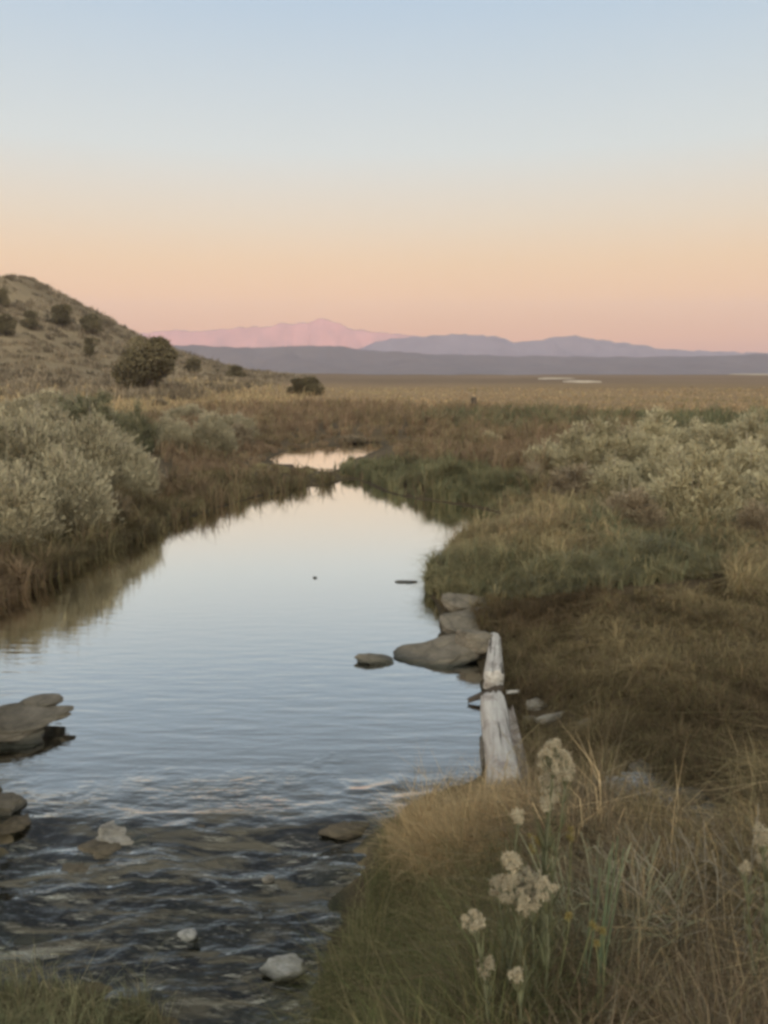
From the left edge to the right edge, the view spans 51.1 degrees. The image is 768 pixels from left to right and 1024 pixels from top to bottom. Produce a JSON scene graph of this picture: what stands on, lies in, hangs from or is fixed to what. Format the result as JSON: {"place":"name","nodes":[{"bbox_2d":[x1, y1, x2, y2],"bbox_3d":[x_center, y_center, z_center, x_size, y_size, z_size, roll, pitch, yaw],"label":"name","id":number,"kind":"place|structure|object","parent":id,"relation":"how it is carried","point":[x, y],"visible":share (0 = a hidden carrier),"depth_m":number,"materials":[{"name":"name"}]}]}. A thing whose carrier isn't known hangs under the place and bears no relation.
{"place":"outdoors","nodes":[
{"label":"outdoors","id":0,"kind":"place"},
{"bbox_2d":[0,479,499,1023],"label":"creek water","id":1,"kind":"structure","parent":0,"point":[230,691],"depth_m":5.55,"materials":[{"name":"liquid"}]},
{"bbox_2d":[0,813,30,834],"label":"rock","id":2,"kind":"object","parent":1,"relation":"in","point":[23,821],"visible":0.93,"depth_m":4.46,"materials":[{"name":"beige stone"}]},
{"bbox_2d":[14,934,53,943],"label":"rock","id":3,"kind":"object","parent":1,"relation":"in","point":[26,939],"visible":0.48,"depth_m":3.82,"materials":[{"name":"beige stone"}]},
{"bbox_2d":[60,863,88,872],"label":"rock","id":4,"kind":"object","parent":1,"relation":"in","point":[71,867],"visible":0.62,"depth_m":4.20,"materials":[{"name":"beige stone"}]},
{"bbox_2d":[77,839,120,858],"bbox_3d":[-1.539,1.851,4.346,0.261,0.126,0.173,-3,11,-17],"label":"rock","id":5,"kind":"object","parent":1,"relation":"in","point":[99,849],"visible":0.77,"depth_m":4.31,"materials":[{"name":"beige stone"}]},
{"bbox_2d":[95,820,133,845],"bbox_3d":[-1.435,1.813,4.441,0.320,0.113,0.218,11,18,10],"label":"rock","id":6,"kind":"object","parent":1,"relation":"in","point":[111,832],"visible":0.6,"depth_m":4.41,"materials":[{"name":"stone"}]},
{"bbox_2d":[177,928,196,942],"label":"rock","id":7,"kind":"object","parent":1,"relation":"in","point":[187,935],"visible":1,"depth_m":3.79,"materials":[{"name":"white stone"}]},
{"bbox_2d":[262,874,274,883],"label":"rock","id":8,"kind":"object","parent":1,"relation":"on","point":[268,878],"visible":1,"depth_m":4.11,"materials":[{"name":"stone"}]},
{"bbox_2d":[259,953,307,981],"bbox_3d":[-0.453,2.064,3.629,0.219,0.078,0.135,-2,10,-11],"label":"rock","id":9,"kind":"object","parent":1,"relation":"on","point":[270,967],"visible":0.84,"depth_m":3.61,"materials":[{"name":"white stone"}]},
{"bbox_2d":[318,821,369,839],"bbox_3d":[-0.177,1.777,4.483,0.385,0.081,0.152,-2,10,-11],"label":"rock","id":10,"kind":"object","parent":1,"relation":"in","point":[338,828],"visible":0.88,"depth_m":4.43,"materials":[{"name":"beige stone"}]},
{"bbox_2d":[354,653,393,664],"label":"rock","id":11,"kind":"object","parent":1,"relation":"in","point":[372,658],"visible":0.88,"depth_m":6.90,"materials":[{"name":"grey stone"}]},
{"bbox_2d":[395,580,416,582],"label":"rock","id":12,"kind":"object","parent":1,"relation":"in","point":[404,581],"visible":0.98,"depth_m":9.48,"materials":[{"name":"stone"}]},
{"bbox_2d":[441,593,486,612],"bbox_3d":[0.834,0.965,8.166,0.545,0.195,0.382,4,21,-12],"label":"rock","id":13,"kind":"object","parent":1,"relation":"in","point":[459,601],"visible":0.47,"depth_m":8.09,"materials":[{"name":"grey stone"}]},
{"bbox_2d":[467,684,504,702],"bbox_3d":[0.772,1.386,6.093,0.307,0.074,0.065,-18,13,-8],"label":"stick","id":14,"kind":"object","parent":1,"relation":"on","point":[477,696],"visible":0.69,"depth_m":6.08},
{"bbox_2d":[138,318,419,348],"bbox_3d":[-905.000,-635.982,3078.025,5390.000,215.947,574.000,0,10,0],"label":"mountains","id":15,"kind":"structure","parent":0,"point":[321,332],"depth_m":3086.73,"materials":[{"name":"stone"}]},
{"bbox_2d":[270,442,382,470],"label":"pond water","id":16,"kind":"structure","parent":0,"point":[324,457],"depth_m":23.43,"materials":[{"name":"liquid"}]},
{"bbox_2d":[0,277,767,1023],"bbox_3d":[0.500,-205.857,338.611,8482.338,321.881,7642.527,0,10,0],"label":"ground","id":17,"kind":"structure","parent":0,"point":[498,383],"depth_m":59.16,"materials":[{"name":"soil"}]},
{"bbox_2d":[0,287,10,306],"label":"juniper","id":18,"kind":"object","parent":17,"relation":"on","point":[3,296],"visible":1,"depth_m":101.72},
{"bbox_2d":[0,313,17,335],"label":"juniper","id":19,"kind":"object","parent":17,"relation":"on","point":[6,325],"visible":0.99,"depth_m":90.86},
{"bbox_2d":[0,456,17,474],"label":"sagebrush","id":20,"kind":"object","parent":17,"relation":"on","point":[2,465],"visible":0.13,"depth_m":11.54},
{"bbox_2d":[0,792,26,817],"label":"rock","id":21,"kind":"object","parent":17,"relation":"on","point":[6,810],"visible":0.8,"depth_m":4.58,"materials":[{"name":"grey stone"}]},
{"bbox_2d":[0,728,44,749],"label":"rock","id":22,"kind":"object","parent":17,"relation":"on","point":[34,738],"visible":0.4,"depth_m":5.38,"materials":[{"name":"stone"}]},
{"bbox_2d":[0,702,58,741],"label":"rock","id":23,"kind":"object","parent":22,"relation":"on","point":[26,716],"visible":0.92,"depth_m":5.51,"materials":[{"name":"grey stone"}]},
{"bbox_2d":[20,693,62,706],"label":"rock","id":24,"kind":"object","parent":23,"relation":"on","point":[45,700],"visible":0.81,"depth_m":5.79,"materials":[{"name":"grey stone"}]},
{"bbox_2d":[41,705,73,720],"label":"rock","id":25,"kind":"object","parent":23,"relation":"on","point":[62,711],"visible":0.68,"depth_m":5.67,"materials":[{"name":"grey stone"}]},
{"bbox_2d":[0,392,47,420],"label":"sagebrush","id":26,"kind":"object","parent":17,"relation":"on","point":[11,405],"visible":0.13,"depth_m":26.14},
{"bbox_2d":[20,310,38,329],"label":"juniper","id":27,"kind":"object","parent":17,"relation":"on","point":[30,320],"visible":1,"depth_m":96.67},
{"bbox_2d":[0,398,67,480],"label":"sagebrush","id":28,"kind":"object","parent":17,"relation":"on","point":[22,439],"visible":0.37,"depth_m":12.65,"materials":[{"name":"plant"}]},
{"bbox_2d":[0,457,71,548],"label":"sagebrush","id":29,"kind":"object","parent":17,"relation":"on","point":[24,501],"visible":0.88,"depth_m":10.23,"materials":[{"name":"plant"}]},
{"bbox_2d":[7,393,74,436],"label":"sagebrush","id":30,"kind":"object","parent":17,"relation":"on","point":[50,416],"visible":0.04,"depth_m":16.62,"materials":[{"name":"plant"}]},
{"bbox_2d":[12,387,72,411],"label":"sagebrush","id":31,"kind":"object","parent":17,"relation":"on","point":[44,397],"visible":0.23,"depth_m":31.97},
{"bbox_2d":[50,303,72,326],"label":"juniper","id":32,"kind":"object","parent":17,"relation":"on","point":[60,314],"visible":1,"depth_m":103.86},
{"bbox_2d":[29,437,124,534],"bbox_3d":[-4.508,-0.385,11.500,1.511,1.492,1.433,-1,10,-6],"label":"sagebrush","id":33,"kind":"object","parent":17,"relation":"on","point":[83,491],"visible":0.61,"depth_m":11.27,"materials":[{"name":"plant"}]},
{"bbox_2d":[50,385,123,425],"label":"dark shrub","id":34,"kind":"object","parent":17,"relation":"on","point":[80,403],"visible":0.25,"depth_m":27.44,"materials":[{"name":"plant"}]},
{"bbox_2d":[44,402,133,488],"bbox_3d":[-5.032,-1.076,13.601,1.703,1.702,1.857,-8,13,-36],"label":"sagebrush","id":35,"kind":"object","parent":17,"relation":"on","point":[97,443],"visible":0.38,"depth_m":13.27,"materials":[{"name":"plant"}]},
{"bbox_2d":[83,337,97,355],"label":"juniper","id":36,"kind":"object","parent":17,"relation":"on","point":[88,347],"visible":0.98,"depth_m":93.45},
{"bbox_2d":[79,313,103,333],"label":"juniper","id":37,"kind":"object","parent":17,"relation":"on","point":[88,322],"visible":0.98,"depth_m":107.20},
{"bbox_2d":[0,925,191,1023],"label":"tussock grass","id":38,"kind":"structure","parent":17,"relation":"on","point":[76,1004],"depth_m":3.40,"materials":[{"name":"plant"}]},
{"bbox_2d":[84,397,127,431],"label":"dark shrub","id":39,"kind":"object","parent":17,"relation":"on","point":[106,411],"visible":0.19,"depth_m":23.06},
{"bbox_2d":[82,416,145,454],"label":"sagebrush","id":40,"kind":"object","parent":17,"relation":"on","point":[123,437],"visible":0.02,"depth_m":17.20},
{"bbox_2d":[107,482,135,523],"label":"brown shrub","id":41,"kind":"object","parent":17,"relation":"on","point":[124,501],"visible":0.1,"depth_m":12.31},
{"bbox_2d":[104,435,161,499],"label":"sagebrush","id":42,"kind":"object","parent":17,"relation":"on","point":[143,468],"visible":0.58,"depth_m":13.57,"materials":[{"name":"plant"}]},
{"bbox_2d":[118,397,164,452],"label":"dark shrub","id":43,"kind":"object","parent":17,"relation":"on","point":[137,423],"visible":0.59,"depth_m":20.40,"materials":[{"name":"plant"}]},
{"bbox_2d":[110,334,177,388],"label":"juniper","id":44,"kind":"object","parent":17,"relation":"on","point":[152,362],"visible":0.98,"depth_m":63.99,"materials":[{"name":"plant"}]},
{"bbox_2d":[0,273,315,400],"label":"hill","id":45,"kind":"structure","parent":17,"relation":"on","point":[105,379],"depth_m":87.77,"materials":[{"name":"beige plant"}]},
{"bbox_2d":[152,455,166,492],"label":"brown shrub","id":46,"kind":"object","parent":17,"relation":"on","point":[161,478],"visible":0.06,"depth_m":14.36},
{"bbox_2d":[149,398,170,405],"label":"brown shrub","id":47,"kind":"object","parent":17,"relation":"on","point":[164,402],"visible":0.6,"depth_m":44.15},
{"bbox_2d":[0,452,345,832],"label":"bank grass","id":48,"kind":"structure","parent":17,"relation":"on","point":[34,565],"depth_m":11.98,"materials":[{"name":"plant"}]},
{"bbox_2d":[152,411,195,452],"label":"sagebrush","id":49,"kind":"object","parent":17,"relation":"on","point":[181,430],"visible":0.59,"depth_m":20.82,"materials":[{"name":"plant"}]},
{"bbox_2d":[160,403,206,419],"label":"sagebrush","id":50,"kind":"object","parent":17,"relation":"on","point":[172,413],"visible":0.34,"depth_m":29.75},
{"bbox_2d":[183,357,201,373],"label":"juniper","id":51,"kind":"object","parent":17,"relation":"on","point":[193,364],"visible":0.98,"depth_m":99.60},
{"bbox_2d":[187,408,243,453],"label":"sagebrush","id":52,"kind":"object","parent":17,"relation":"on","point":[210,429],"visible":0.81,"depth_m":21.28,"materials":[{"name":"plant"}]},
{"bbox_2d":[225,365,246,378],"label":"juniper","id":53,"kind":"object","parent":17,"relation":"on","point":[236,370],"visible":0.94,"depth_m":101.49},
{"bbox_2d":[218,409,259,437],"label":"sagebrush","id":54,"kind":"object","parent":17,"relation":"on","point":[231,419],"visible":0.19,"depth_m":25.56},
{"bbox_2d":[230,418,254,444],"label":"brown shrub","id":55,"kind":"object","parent":17,"relation":"on","point":[242,433],"visible":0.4,"depth_m":23.51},
{"bbox_2d":[292,884,305,887],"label":"rock","id":56,"kind":"object","parent":17,"relation":"on","point":[300,886],"visible":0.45,"depth_m":4.12,"materials":[{"name":"beige stone"}]},
{"bbox_2d":[286,376,326,394],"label":"juniper","id":57,"kind":"object","parent":17,"relation":"on","point":[310,385],"visible":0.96,"depth_m":61.54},
{"bbox_2d":[339,435,366,442],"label":"brown shrub","id":58,"kind":"object","parent":17,"relation":"on","point":[353,439],"visible":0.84,"depth_m":26.80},
{"bbox_2d":[139,392,646,474],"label":"brown rushes","id":59,"kind":"object","parent":17,"relation":"on","point":[444,435],"visible":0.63,"depth_m":26.16,"materials":[{"name":"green plant"}]},
{"bbox_2d":[393,634,486,667],"bbox_3d":[0.568,1.268,7.048,0.955,0.199,0.525,-10,17,-5],"label":"rock","id":60,"kind":"object","parent":17,"relation":"on","point":[445,651],"visible":0.59,"depth_m":6.96,"materials":[{"name":"grey stone"}]},
{"bbox_2d":[148,769,767,1023],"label":"green grass","id":61,"kind":"structure","parent":17,"relation":"on","point":[364,965],"depth_m":3.07,"materials":[{"name":"plant"}]},
{"bbox_2d":[148,396,767,600],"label":"green sedge","id":62,"kind":"object","parent":17,"relation":"on","point":[534,575],"visible":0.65,"depth_m":9.11,"materials":[{"name":"green plant"}]},
{"bbox_2d":[439,606,488,634],"bbox_3d":[0.837,1.126,7.758,0.527,0.290,0.724,18,25,35],"label":"rock","id":63,"kind":"object","parent":17,"relation":"on","point":[452,623],"visible":0.44,"depth_m":7.61,"materials":[{"name":"grey stone"}]},
{"bbox_2d":[455,629,492,654],"bbox_3d":[0.803,1.136,7.027,0.396,0.204,0.282,3,11,17],"label":"rock","id":64,"kind":"object","parent":17,"relation":"on","point":[474,641],"visible":0.75,"depth_m":6.93,"materials":[{"name":"grey stone"}]},
{"bbox_2d":[471,397,476,407],"bbox_3d":[4.140,-4.855,37.247,0.306,0.959,0.273,2,10,0],"label":"fence post","id":65,"kind":"object","parent":17,"relation":"on","point":[473,399],"visible":0.33,"depth_m":37.11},
{"bbox_2d":[320,710,629,913],"bbox_3d":[0.511,1.366,3.812,1.647,1.130,1.937,2,10,12],"label":"tan bunchgrass","id":66,"kind":"object","parent":17,"relation":"on","point":[443,796],"visible":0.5,"depth_m":3.66,"materials":[{"name":"beige plant"}]},
{"bbox_2d":[472,429,502,441],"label":"rabbitbrush","id":67,"kind":"object","parent":17,"relation":"on","point":[492,434],"visible":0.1,"depth_m":21.33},
{"bbox_2d":[483,632,503,688],"bbox_3d":[0.905,1.194,6.587,0.160,0.173,1.013,2,11,8],"label":"log","id":68,"kind":"object","parent":17,"relation":"on","point":[494,662],"visible":0.96,"depth_m":6.26,"materials":[{"name":"grey wood"}]},
{"bbox_2d":[461,907,536,1023],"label":"seed stalk","id":69,"kind":"object","parent":17,"relation":"on","point":[475,925],"visible":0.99,"depth_m":1.87,"materials":[{"name":"plant"}]},
{"bbox_2d":[480,690,529,787],"bbox_3d":[0.772,1.478,5.178,0.274,0.203,1.342,1,11,4],"label":"log","id":70,"kind":"object","parent":17,"relation":"on","point":[493,704],"visible":0.73,"depth_m":5.11,"materials":[{"name":"grey wood"}]},
{"bbox_2d":[488,807,525,1001],"bbox_3d":[0.313,1.147,2.075,0.086,0.853,0.089,0,10,0],"label":"seed stalk","id":71,"kind":"object","parent":17,"relation":"on","point":[518,819],"visible":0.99,"depth_m":2.02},
{"bbox_2d":[514,458,545,486],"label":"shrub","id":72,"kind":"object","parent":17,"relation":"on","point":[534,467],"visible":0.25,"depth_m":14.63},
{"bbox_2d":[525,697,546,710],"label":"stone","id":73,"kind":"object","parent":17,"relation":"on","point":[532,705],"visible":0.79,"depth_m":5.80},
{"bbox_2d":[519,436,564,464],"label":"rabbitbrush","id":74,"kind":"object","parent":17,"relation":"on","point":[534,451],"visible":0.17,"depth_m":16.19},
{"bbox_2d":[488,850,597,1023],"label":"seed stalk","id":75,"kind":"object","parent":17,"relation":"on","point":[536,890],"visible":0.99,"depth_m":2.00,"materials":[{"name":"plant"}]},
{"bbox_2d":[536,711,564,724],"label":"stone","id":76,"kind":"object","parent":17,"relation":"on","point":[549,717],"visible":0.79,"depth_m":5.55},
{"bbox_2d":[527,737,579,989],"bbox_3d":[0.445,1.048,2.156,0.127,0.971,0.134,0,10,0],"label":"seed stalk","id":77,"kind":"object","parent":17,"relation":"on","point":[562,766],"visible":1,"depth_m":2.11,"materials":[{"name":"plant"}]},
{"bbox_2d":[538,378,574,378],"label":"salt flat","id":78,"kind":"structure","parent":17,"relation":"on","point":[556,378],"depth_m":148.24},
{"bbox_2d":[543,454,604,497],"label":"brown shrub","id":79,"kind":"object","parent":17,"relation":"on","point":[567,478],"visible":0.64,"depth_m":13.21,"materials":[{"name":"plant"}]},
{"bbox_2d":[563,380,600,382],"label":"salt flat","id":80,"kind":"structure","parent":17,"relation":"on","point":[582,381],"depth_m":115.99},
{"bbox_2d":[546,415,633,472],"bbox_3d":[3.963,-1.196,15.189,1.839,1.303,1.675,0,10,2],"label":"rabbitbrush","id":81,"kind":"object","parent":17,"relation":"on","point":[582,447],"visible":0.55,"depth_m":14.94,"materials":[{"name":"plant"}]},
{"bbox_2d":[580,868,600,1011],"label":"green stalk","id":82,"kind":"object","parent":17,"relation":"on","point":[586,978],"visible":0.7,"depth_m":2.08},
{"bbox_2d":[422,574,767,820],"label":"sedge mat","id":83,"kind":"object","parent":17,"relation":"on","point":[726,681],"visible":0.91,"depth_m":5.63,"materials":[{"name":"brown plant"}]},
{"bbox_2d":[506,690,519,693],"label":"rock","id":84,"kind":"object","parent":83,"relation":"on","point":[511,691],"visible":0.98,"depth_m":5.90,"materials":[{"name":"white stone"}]},
{"bbox_2d":[423,459,767,600],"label":"mound grass","id":85,"kind":"structure","parent":17,"relation":"on","point":[746,560],"depth_m":9.30,"materials":[{"name":"plant"}]},
{"bbox_2d":[486,831,704,1018],"bbox_3d":[0.620,1.276,2.418,0.630,0.454,0.552,4,11,21],"label":"green bush","id":86,"kind":"object","parent":17,"relation":"on","point":[603,902],"visible":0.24,"depth_m":2.44,"materials":[{"name":"plant"}]},
{"bbox_2d":[592,925,606,1023],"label":"seed stalk","id":87,"kind":"object","parent":17,"relation":"on","point":[601,932],"visible":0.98,"depth_m":1.98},
{"bbox_2d":[595,836,624,1023],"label":"green stalk","id":88,"kind":"object","parent":17,"relation":"on","point":[601,953],"visible":0.64,"depth_m":2.07,"materials":[{"name":"plant"}]},
{"bbox_2d":[574,449,647,500],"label":"rabbitbrush","id":89,"kind":"object","parent":17,"relation":"on","point":[615,471],"visible":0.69,"depth_m":12.80,"materials":[{"name":"plant"}]},
{"bbox_2d":[586,476,669,531],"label":"brown shrub","id":90,"kind":"object","parent":17,"relation":"on","point":[638,504],"visible":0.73,"depth_m":9.71,"materials":[{"name":"plant"}]},
{"bbox_2d":[597,421,658,473],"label":"rabbitbrush","id":91,"kind":"object","parent":17,"relation":"on","point":[637,443],"visible":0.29,"depth_m":14.92,"materials":[{"name":"plant"}]},
{"bbox_2d":[627,759,652,771],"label":"stone","id":92,"kind":"object","parent":17,"relation":"on","point":[638,765],"visible":0.48,"depth_m":4.36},
{"bbox_2d":[601,772,718,828],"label":"puddle water","id":93,"kind":"structure","parent":17,"relation":"on","point":[661,783],"depth_m":4.16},
{"bbox_2d":[625,405,695,452],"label":"rabbitbrush","id":94,"kind":"object","parent":17,"relation":"on","point":[652,424],"visible":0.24,"depth_m":17.49,"materials":[{"name":"plant"}]},
{"bbox_2d":[630,434,691,491],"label":"rabbitbrush","id":95,"kind":"object","parent":17,"relation":"on","point":[649,466],"visible":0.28,"depth_m":13.18,"materials":[{"name":"plant"}]},
{"bbox_2d":[557,819,767,1012],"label":"dead bush","id":96,"kind":"object","parent":17,"relation":"on","point":[721,904],"visible":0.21,"depth_m":2.48,"materials":[{"name":"plant"}]},
{"bbox_2d":[672,787,706,803],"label":"stone","id":97,"kind":"object","parent":17,"relation":"on","point":[695,793],"visible":0.45,"depth_m":4.02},
{"bbox_2d":[640,440,754,529],"bbox_3d":[3.954,-0.318,10.232,1.524,1.236,1.388,10,14,43],"label":"rabbitbrush","id":98,"kind":"object","parent":17,"relation":"on","point":[697,483],"visible":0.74,"depth_m":9.98,"materials":[{"name":"plant"}]},
{"bbox_2d":[673,414,725,449],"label":"rabbitbrush","id":99,"kind":"object","parent":17,"relation":"on","point":[695,426],"visible":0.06,"depth_m":17.79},
{"bbox_2d":[663,803,767,929],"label":"dead bush","id":100,"kind":"object","parent":17,"relation":"on","point":[741,850],"visible":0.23,"depth_m":2.68,"materials":[{"name":"plant"}]},
{"bbox_2d":[676,423,760,465],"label":"rabbitbrush","id":101,"kind":"object","parent":17,"relation":"on","point":[718,438],"visible":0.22,"depth_m":14.84,"materials":[{"name":"plant"}]},
{"bbox_2d":[710,431,767,493],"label":"rabbitbrush","id":102,"kind":"object","parent":17,"relation":"on","point":[750,457],"visible":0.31,"depth_m":12.64,"materials":[{"name":"plant"}]},
{"bbox_2d":[719,495,767,542],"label":"brown shrub","id":103,"kind":"object","parent":17,"relation":"on","point":[753,516],"visible":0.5,"depth_m":9.46,"materials":[{"name":"plant"}]},
{"bbox_2d":[722,407,767,456],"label":"rabbitbrush","id":104,"kind":"object","parent":17,"relation":"on","point":[753,424],"visible":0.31,"depth_m":17.68,"materials":[{"name":"plant"}]},
{"bbox_2d":[729,374,767,374],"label":"salt flat","id":105,"kind":"structure","parent":17,"relation":"on","point":[748,374],"depth_m":226.29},
{"bbox_2d":[732,821,767,1011],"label":"seed stalk","id":106,"kind":"object","parent":17,"relation":"on","point":[761,840],"visible":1,"depth_m":2.11,"materials":[{"name":"plant"}]},
{"bbox_2d":[734,456,767,515],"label":"rabbitbrush","id":107,"kind":"object","parent":17,"relation":"on","point":[760,481],"visible":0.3,"depth_m":10.16,"materials":[{"name":"plant"}]},
{"bbox_2d":[0,0,767,352],"label":"sky","id":108,"kind":"structure","parent":0,"point":[511,170],"materials":[{"name":"blue"}]},
{"bbox_2d":[173,344,767,374],"bbox_3d":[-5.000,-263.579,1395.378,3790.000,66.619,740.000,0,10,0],"label":"sage hills","id":109,"kind":"structure","parent":0,"point":[320,359],"depth_m":1370.74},
{"bbox_2d":[203,669,767,1023],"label":"brown grass","id":110,"kind":"structure","parent":0,"point":[593,808],"depth_m":2.46,"materials":[{"name":"plant"}]},
{"bbox_2d":[359,334,767,356],"bbox_3d":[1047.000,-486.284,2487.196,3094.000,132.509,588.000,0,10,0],"label":"blue mountains","id":111,"kind":"structure","parent":0,"point":[566,346],"depth_m":2493.43,"materials":[{"name":"stone"}]}
]}

